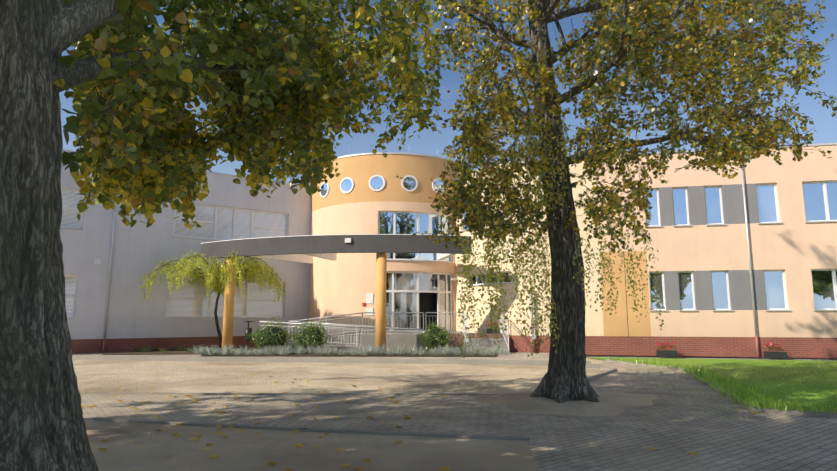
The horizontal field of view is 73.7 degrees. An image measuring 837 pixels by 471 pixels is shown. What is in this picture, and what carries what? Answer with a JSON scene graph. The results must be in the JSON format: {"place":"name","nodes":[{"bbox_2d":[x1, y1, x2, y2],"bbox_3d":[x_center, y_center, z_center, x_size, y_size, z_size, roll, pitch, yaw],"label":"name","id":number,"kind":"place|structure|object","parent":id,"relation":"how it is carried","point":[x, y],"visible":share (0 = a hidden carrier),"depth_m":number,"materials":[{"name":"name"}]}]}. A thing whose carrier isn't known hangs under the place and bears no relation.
{"place":"outdoors","nodes":[
{"label":"outdoors","id":0,"kind":"place"},
{"bbox_2d":[60,149,298,317],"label":"wing windows","id":1,"kind":"structure","parent":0,"point":[216,223],"depth_m":23.55,"materials":[{"name":"grey glass"}]},
{"bbox_2d":[200,234,471,259],"bbox_3d":[-3.412,0.492,21.432,9.999,0.655,4.458,2,-9,-13],"label":"canopy","id":2,"kind":"object","parent":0,"point":[355,243],"visible":0.9,"depth_m":20.17,"materials":[{"name":"grey metal"}]},
{"bbox_2d":[244,253,387,263],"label":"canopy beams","id":3,"kind":"structure","parent":2,"relation":"attached to","point":[303,258],"depth_m":23.88,"materials":[{"name":"beige paint"}]},
{"bbox_2d":[59,0,836,184],"label":"sky","id":4,"kind":"structure","parent":0,"point":[825,125],"materials":[{"name":"blue"}]},
{"bbox_2d":[72,355,836,470],"bbox_3d":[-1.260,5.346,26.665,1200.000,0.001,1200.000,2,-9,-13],"label":"ground","id":5,"kind":"structure","parent":0,"point":[244,450],"depth_m":7.09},
{"bbox_2d":[60,151,311,353],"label":"wing wall","id":6,"kind":"structure","parent":5,"relation":"on","point":[134,319],"depth_m":21.77,"materials":[{"name":"white paint"}]},
{"bbox_2d":[0,0,443,470],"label":"tree","id":7,"kind":"object","parent":5,"relation":"on","point":[131,87],"visible":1,"depth_m":4.76,"materials":[{"name":"green plant"}]},
{"bbox_2d":[72,348,590,364],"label":"pavement","id":8,"kind":"structure","parent":5,"relation":"on","point":[517,358],"depth_m":18.17,"materials":[{"name":"beige concrete"}]},
{"bbox_2d":[134,250,287,348],"bbox_3d":[-8.802,2.546,21.873,7.116,3.906,6.319,2,-9,-13],"label":"weeping tree","id":9,"kind":"object","parent":8,"relation":"on","point":[209,276],"visible":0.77,"depth_m":21.60,"materials":[{"name":"green plant"}]},
{"bbox_2d":[244,321,252,350],"bbox_3d":[-6.522,3.850,21.326,0.507,1.160,0.520,2,-9,-13],"label":"litter bin","id":10,"kind":"object","parent":8,"relation":"on","point":[247,331],"visible":0.9,"depth_m":21.19,"materials":[{"name":"black metal"}]},
{"bbox_2d":[101,342,506,355],"bbox_3d":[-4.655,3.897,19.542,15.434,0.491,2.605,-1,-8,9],"label":"lavender bed","id":11,"kind":"object","parent":8,"relation":"on","point":[371,349],"visible":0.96,"depth_m":18.95,"materials":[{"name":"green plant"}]},
{"bbox_2d":[222,253,386,353],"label":"canopy columns","id":12,"kind":"structure","parent":8,"relation":"on","point":[380,327],"depth_m":20.01,"materials":[{"name":"orange paint"}]},
{"bbox_2d":[246,316,456,351],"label":"shrubs","id":13,"kind":"object","parent":8,"relation":"on","point":[444,332],"visible":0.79,"depth_m":19.79,"materials":[{"name":"green plant"}]},
{"bbox_2d":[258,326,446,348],"bbox_3d":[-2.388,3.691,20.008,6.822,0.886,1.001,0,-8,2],"label":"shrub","id":14,"kind":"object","parent":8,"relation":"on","point":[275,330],"visible":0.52,"depth_m":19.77,"materials":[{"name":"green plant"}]},
{"bbox_2d":[257,332,510,353],"bbox_3d":[-1.409,4.198,22.086,9.150,0.690,5.400,1,-8,-5],"label":"ramp landing","id":15,"kind":"object","parent":8,"relation":"on","point":[408,339],"visible":0.33,"depth_m":20.68,"materials":[{"name":"concrete"}]},
{"bbox_2d":[258,312,508,350],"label":"railings","id":16,"kind":"object","parent":15,"relation":"on","point":[371,330],"visible":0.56,"depth_m":21.43,"materials":[{"name":"silver metal"}]},
{"bbox_2d":[308,154,468,336],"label":"rotunda wall","id":17,"kind":"structure","parent":5,"relation":"on","point":[343,283],"depth_m":23.88,"materials":[{"name":"beige paint"}]},
{"bbox_2d":[320,175,445,197],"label":"round windows","id":18,"kind":"structure","parent":17,"relation":"attached to","point":[409,183],"depth_m":23.87,"materials":[{"name":"glass"}]},
{"bbox_2d":[337,152,471,332],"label":"drum windows","id":19,"kind":"structure","parent":17,"relation":"in","point":[414,291],"depth_m":23.66,"materials":[{"name":"clear glass"}]},
{"bbox_2d":[94,164,759,357],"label":"wall fittings","id":20,"kind":"object","parent":5,"relation":"on","point":[369,297],"depth_m":20.56,"materials":[{"name":"silver metal"}]},
{"bbox_2d":[80,359,836,440],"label":"kerbs","id":21,"kind":"structure","parent":5,"relation":"on","point":[754,409],"depth_m":8.06,"materials":[{"name":"grey concrete"}]},
{"bbox_2d":[396,0,836,402],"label":"tree","id":22,"kind":"object","parent":5,"relation":"on","point":[564,379],"visible":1,"depth_m":9.46,"materials":[{"name":"green plant"}]},
{"bbox_2d":[486,320,786,357],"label":"flower planters","id":23,"kind":"object","parent":5,"relation":"on","point":[673,353],"visible":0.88,"depth_m":19.24,"materials":[{"name":"grey"}]},
{"bbox_2d":[455,145,836,357],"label":"wing wall","id":24,"kind":"structure","parent":5,"relation":"on","point":[795,247],"depth_m":19.97,"materials":[{"name":"beige paint"}]},
{"bbox_2d":[454,143,836,335],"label":"wing windows","id":25,"kind":"structure","parent":24,"relation":"in","point":[820,201],"depth_m":19.88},
{"bbox_2d":[586,356,836,360],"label":"strip","id":26,"kind":"object","parent":5,"relation":"on","point":[716,358],"depth_m":19.37,"materials":[{"name":"grey concrete"}]},
{"bbox_2d":[81,361,836,470],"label":"paving","id":27,"kind":"structure","parent":0,"point":[678,428],"depth_m":7.75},
{"bbox_2d":[81,364,817,470],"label":"fallen leaves","id":28,"kind":"object","parent":27,"relation":"on","point":[302,445],"visible":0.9,"depth_m":7.29,"materials":[{"name":"yellow plant"}]},
{"bbox_2d":[474,392,657,415],"bbox_3d":[2.552,2.794,9.506,3.226,0.084,2.677,-2,-8,12],"label":"tree pit","id":29,"kind":"object","parent":27,"relation":"on","point":[606,405],"visible":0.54,"depth_m":9.11,"materials":[{"name":"soil"}]},
{"bbox_2d":[586,357,836,420],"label":"lawn","id":30,"kind":"structure","parent":0,"point":[778,383],"depth_m":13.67,"materials":[{"name":"green plant"}]}
]}

